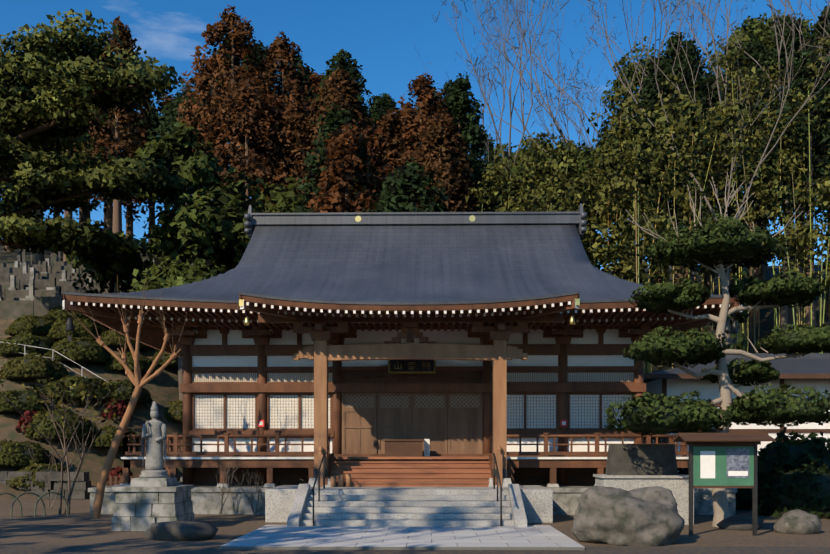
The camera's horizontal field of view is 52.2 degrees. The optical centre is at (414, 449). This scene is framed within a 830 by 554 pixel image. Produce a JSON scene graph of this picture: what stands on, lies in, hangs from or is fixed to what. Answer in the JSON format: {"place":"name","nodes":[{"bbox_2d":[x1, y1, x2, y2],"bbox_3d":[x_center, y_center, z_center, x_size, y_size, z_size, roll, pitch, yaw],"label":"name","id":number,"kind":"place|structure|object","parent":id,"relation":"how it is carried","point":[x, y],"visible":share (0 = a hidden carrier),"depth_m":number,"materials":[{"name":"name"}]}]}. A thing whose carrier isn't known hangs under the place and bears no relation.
{"place":"outdoors","nodes":[
{"label":"outdoors","id":0,"kind":"place"},
{"bbox_2d":[0,244,829,546],"bbox_3d":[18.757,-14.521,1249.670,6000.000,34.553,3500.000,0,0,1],"label":"ground","id":1,"kind":"structure","parent":0,"point":[76,526],"depth_m":26.63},
{"bbox_2d":[0,492,67,517],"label":"pipe hoops","id":2,"kind":"object","parent":1,"relation":"on","point":[17,497],"visible":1,"depth_m":22.26,"materials":[{"name":"grey metal"}]},
{"bbox_2d":[2,342,107,381],"bbox_3d":[-17.577,-3.682,39.584,8.587,3.423,0.041,0,0,21],"label":"handrail","id":3,"kind":"object","parent":1,"relation":"on","point":[24,353],"visible":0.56,"depth_m":39.10,"materials":[{"name":"metal"}]},
{"bbox_2d":[0,471,181,498],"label":"retaining wall","id":4,"kind":"structure","parent":1,"relation":"on","point":[82,485],"depth_m":29.99,"materials":[{"name":"stone"}]},
{"bbox_2d":[0,8,193,259],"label":"pine tree","id":5,"kind":"object","parent":1,"relation":"on","point":[65,79],"depth_m":39.64,"materials":[{"name":"green plant"}]},
{"bbox_2d":[0,249,193,319],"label":"cemetery","id":6,"kind":"structure","parent":1,"relation":"on","point":[38,289],"depth_m":51.21,"materials":[{"name":"stone"}]},
{"bbox_2d":[111,401,194,530],"bbox_3d":[-5.813,0.336,18.898,1.408,2.840,1.441,0,0,1],"label":"kannon statue","id":7,"kind":"object","parent":1,"relation":"on","point":[154,493],"visible":0.94,"depth_m":18.29,"materials":[{"name":"stone"}]},
{"bbox_2d":[0,270,312,518],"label":"bare trees","id":8,"kind":"object","parent":1,"relation":"on","point":[137,381],"visible":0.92,"depth_m":21.59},
{"bbox_2d":[143,521,217,540],"bbox_3d":[-4.598,1.601,16.636,1.210,0.371,1.217,0,0,-33],"label":"flat rock","id":9,"kind":"object","parent":1,"relation":"on","point":[180,531],"visible":0.85,"depth_m":16.31,"materials":[{"name":"grey stone"}]},
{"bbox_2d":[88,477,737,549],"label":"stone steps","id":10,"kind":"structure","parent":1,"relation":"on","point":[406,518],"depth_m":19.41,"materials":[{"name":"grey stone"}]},
{"bbox_2d":[121,313,688,486],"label":"temple building","id":11,"kind":"structure","parent":10,"relation":"on","point":[409,403],"depth_m":24.58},
{"bbox_2d":[62,203,741,357],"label":"temple roof","id":12,"kind":"structure","parent":11,"relation":"on","point":[525,265],"depth_m":26.16,"materials":[{"name":"grey tile"}]},
{"bbox_2d":[311,453,502,525],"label":"stair handrails","id":13,"kind":"object","parent":10,"relation":"on","point":[324,454],"visible":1,"depth_m":19.76,"materials":[{"name":"metal"}]},
{"bbox_2d":[0,0,829,400],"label":"forest","id":14,"kind":"object","parent":1,"relation":"on","point":[370,152],"depth_m":56.28,"materials":[{"name":"green plant"}]},
{"bbox_2d":[0,305,829,518],"bbox_3d":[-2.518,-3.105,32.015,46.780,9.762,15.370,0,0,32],"label":"slope shrubs","id":15,"kind":"object","parent":1,"relation":"on","point":[823,478],"visible":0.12,"depth_m":33.43,"materials":[{"name":"green plant"}]},
{"bbox_2d":[571,486,684,545],"bbox_3d":[4.019,1.241,16.080,2.074,1.130,1.703,0,0,1],"label":"boulder","id":16,"kind":"object","parent":1,"relation":"on","point":[647,516],"visible":0.88,"depth_m":15.49,"materials":[{"name":"grey stone"}]},
{"bbox_2d":[593,444,693,524],"bbox_3d":[5.481,0.811,20.328,2.200,1.890,1.100,0,0,1],"label":"stone monument","id":17,"kind":"object","parent":1,"relation":"on","point":[629,467],"visible":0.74,"depth_m":20.08,"materials":[{"name":"stone"}]},
{"bbox_2d":[605,171,829,526],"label":"pine tree","id":18,"kind":"object","parent":1,"relation":"on","point":[743,411],"depth_m":18.97,"materials":[{"name":"green plant"}]},
{"bbox_2d":[625,232,824,430],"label":"niwaki tree pads","id":19,"kind":"object","parent":18,"relation":"attached to","point":[663,425],"visible":0.19,"depth_m":18.84,"materials":[{"name":"green plant"}]},
{"bbox_2d":[673,433,775,535],"bbox_3d":[6.295,0.706,17.316,1.820,2.100,0.852,0,0,1],"label":"notice board","id":20,"kind":"object","parent":1,"relation":"on","point":[722,460],"visible":1,"depth_m":17.28,"materials":[{"name":"green wood"}]},
{"bbox_2d":[716,516,763,530],"bbox_3d":[7.209,1.629,18.666,1.037,0.315,0.694,0,0,1],"label":"rock","id":21,"kind":"object","parent":1,"relation":"on","point":[741,523],"visible":0.75,"depth_m":18.49,"materials":[{"name":"grey stone"}]},
{"bbox_2d":[773,509,821,534],"bbox_3d":[8.082,1.526,17.854,0.949,0.520,0.834,0,0,1],"label":"rock","id":22,"kind":"object","parent":1,"relation":"on","point":[798,521],"visible":0.94,"depth_m":17.65,"materials":[{"name":"grey stone"}]},
{"bbox_2d":[0,545,829,553],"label":"forecourt asphalt","id":23,"kind":"structure","parent":0,"point":[85,549],"depth_m":14.71,"materials":[{"name":"grey asphalt"}]},
{"bbox_2d":[0,0,829,269],"label":"sky","id":24,"kind":"structure","parent":0,"point":[381,35],"materials":[{"name":"blue"}]},
{"bbox_2d":[644,353,829,471],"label":"side building","id":25,"kind":"structure","parent":0,"point":[810,370],"depth_m":32.62,"materials":[{"name":"paint"}]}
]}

